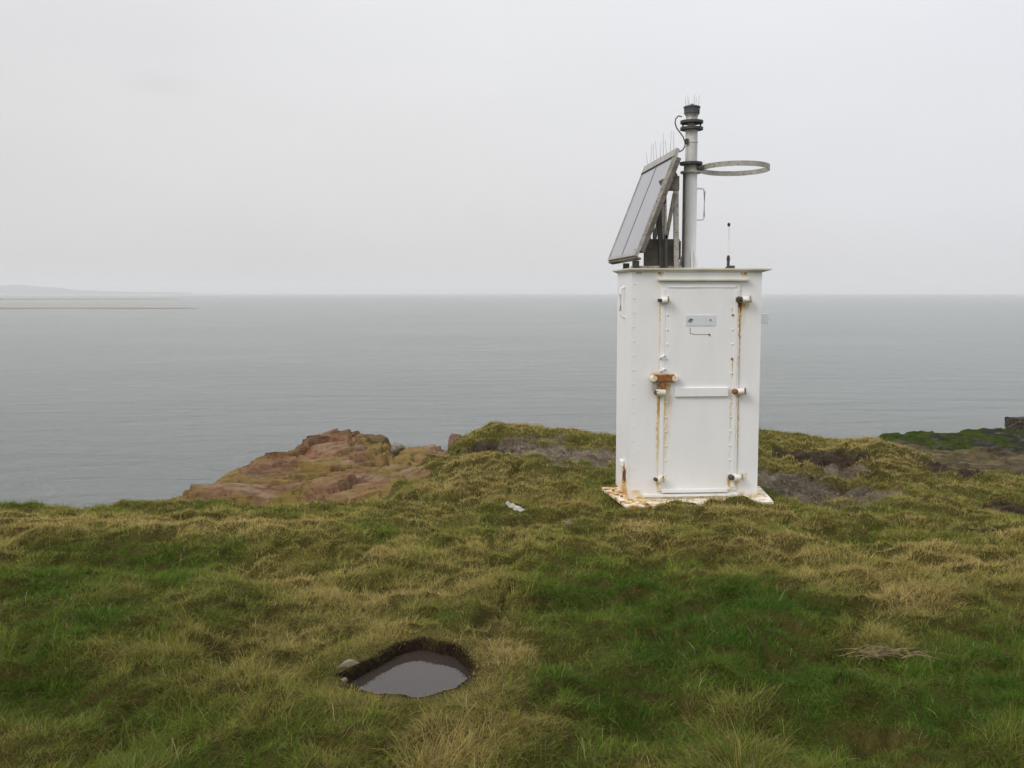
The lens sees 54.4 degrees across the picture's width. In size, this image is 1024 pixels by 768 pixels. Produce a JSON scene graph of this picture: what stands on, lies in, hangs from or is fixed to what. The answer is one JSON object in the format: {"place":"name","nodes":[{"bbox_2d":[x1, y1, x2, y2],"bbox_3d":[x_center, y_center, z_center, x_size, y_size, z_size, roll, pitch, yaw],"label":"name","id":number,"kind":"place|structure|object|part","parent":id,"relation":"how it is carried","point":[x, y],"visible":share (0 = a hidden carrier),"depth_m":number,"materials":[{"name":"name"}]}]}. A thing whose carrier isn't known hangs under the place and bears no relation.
{"place":"outdoors","nodes":[
{"label":"outdoors","id":0,"kind":"place"},
{"bbox_2d":[0,299,107,299],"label":"sandbank","id":1,"kind":"structure","parent":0,"point":[53,299],"depth_m":1424.34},
{"bbox_2d":[0,285,191,293],"bbox_3d":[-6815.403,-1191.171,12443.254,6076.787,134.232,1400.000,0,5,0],"label":"hills","id":2,"kind":"structure","parent":0,"point":[16,289],"depth_m":11975.73,"materials":[{"name":"grey"}]},
{"bbox_2d":[0,294,1023,508],"bbox_3d":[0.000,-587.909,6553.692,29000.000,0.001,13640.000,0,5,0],"label":"sea","id":3,"kind":"structure","parent":0,"point":[100,406],"depth_m":111.07,"materials":[{"name":"grey liquid"}]},
{"bbox_2d":[0,307,199,308],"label":"sandbank","id":4,"kind":"structure","parent":3,"relation":"in","point":[87,308],"depth_m":572.43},
{"bbox_2d":[878,428,1023,454],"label":"grassy headland","id":5,"kind":"structure","parent":3,"relation":"in","point":[1006,439],"depth_m":58.14,"materials":[{"name":"green plant"}]},
{"bbox_2d":[1004,416,1023,431],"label":"boulder","id":6,"kind":"object","parent":5,"relation":"on","point":[1013,423],"visible":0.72,"depth_m":63.24,"materials":[{"name":"grey stone"}]},
{"bbox_2d":[0,420,1023,767],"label":"ground","id":7,"kind":"structure","parent":0,"point":[806,486],"depth_m":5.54,"materials":[{"name":"green plant"}]},
{"bbox_2d":[172,428,448,506],"bbox_3d":[-2.702,2.260,13.508,3.996,2.862,6.094,0,5,0],"label":"sandstone outcrop","id":8,"kind":"object","parent":7,"relation":"on","point":[336,465],"visible":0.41,"depth_m":12.48,"materials":[{"name":"brown stone"}]},
{"bbox_2d":[366,434,390,446],"bbox_3d":[-1.969,0.996,14.774,0.389,0.495,0.480,-2,6,-23],"label":"boulder","id":9,"kind":"object","parent":8,"relation":"on","point":[372,439],"visible":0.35,"depth_m":14.63,"materials":[{"name":"stone"}]},
{"bbox_2d":[390,443,405,455],"bbox_3d":[-1.675,0.980,14.474,0.270,0.222,0.236,-1,5,-13],"label":"boulder","id":10,"kind":"object","parent":8,"relation":"on","point":[396,449],"visible":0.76,"depth_m":14.38,"materials":[{"name":"stone"}]},
{"bbox_2d":[337,659,357,667],"bbox_3d":[-0.761,1.303,4.618,0.098,0.037,0.062,0,5,4],"label":"stone","id":11,"kind":"object","parent":7,"relation":"on","point":[349,662],"visible":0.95,"depth_m":4.60,"materials":[{"name":"grey stone"}]},
{"bbox_2d":[347,650,472,696],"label":"puddle","id":12,"kind":"object","parent":7,"relation":"on","point":[416,673],"visible":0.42,"depth_m":4.64,"materials":[{"name":"grey liquid"}]},
{"bbox_2d":[448,433,461,445],"bbox_3d":[-0.903,0.927,15.748,0.243,0.289,0.391,-1,5,-11],"label":"boulder","id":13,"kind":"object","parent":7,"relation":"on","point":[452,436],"visible":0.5,"depth_m":15.66,"materials":[{"name":"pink stone"}]},
{"bbox_2d":[505,501,524,511],"bbox_3d":[0.025,1.073,8.676,0.170,0.070,0.086,7,21,13],"label":"litter scrap","id":14,"kind":"object","parent":7,"relation":"on","point":[513,506],"visible":0.99,"depth_m":8.69,"materials":[{"name":"plastic"}]},
{"bbox_2d":[601,268,773,508],"bbox_3d":[1.689,-0.004,9.418,1.578,2.154,1.125,0,5,-4],"label":"equipment cabinet","id":15,"kind":"object","parent":7,"relation":"on","point":[688,378],"visible":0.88,"depth_m":9.18,"materials":[{"name":"white metal"}]},
{"bbox_2d":[608,132,681,268],"bbox_3d":[1.293,-1.753,9.615,0.507,1.296,1.314,0,5,-5],"label":"solar panel","id":16,"kind":"object","parent":15,"relation":"on","point":[646,212],"visible":0.89,"depth_m":9.18,"materials":[{"name":"glass"}]},
{"bbox_3d":[1.713,0.047,9.157,0.743,1.928,0.055,0,5,-4],"label":"door","id":17,"kind":"part","parent":15,"relation":"part of","materials":[{"name":"white paint"}]},
{"bbox_2d":[675,94,769,267],"bbox_3d":[1.994,-1.886,9.380,0.842,1.601,0.638,2,5,18],"label":"lantern mast","id":18,"kind":"object","parent":15,"relation":"on","point":[693,166],"visible":0.98,"depth_m":9.26,"materials":[{"name":"white metal"}]},
{"bbox_2d":[725,223,734,267],"bbox_3d":[2.023,-1.280,9.222,0.086,0.423,0.052,0,5,0],"label":"whip antenna","id":19,"kind":"object","parent":15,"relation":"on","point":[728,259],"visible":0.86,"depth_m":9.22,"materials":[{"name":"grey metal"}]},
{"bbox_2d":[834,643,948,664],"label":"dead stalks","id":20,"kind":"object","parent":7,"relation":"on","point":[888,651],"visible":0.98,"depth_m":4.78,"materials":[{"name":"beige plant"}]},
{"bbox_2d":[895,441,1023,477],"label":"rock ledge","id":21,"kind":"object","parent":7,"relation":"on","point":[984,459],"visible":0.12,"depth_m":17.20,"materials":[{"name":"grey stone"}]},
{"bbox_2d":[0,0,1023,293],"label":"sky","id":22,"kind":"structure","parent":0,"point":[169,146],"materials":[{"name":"white"}]}
]}

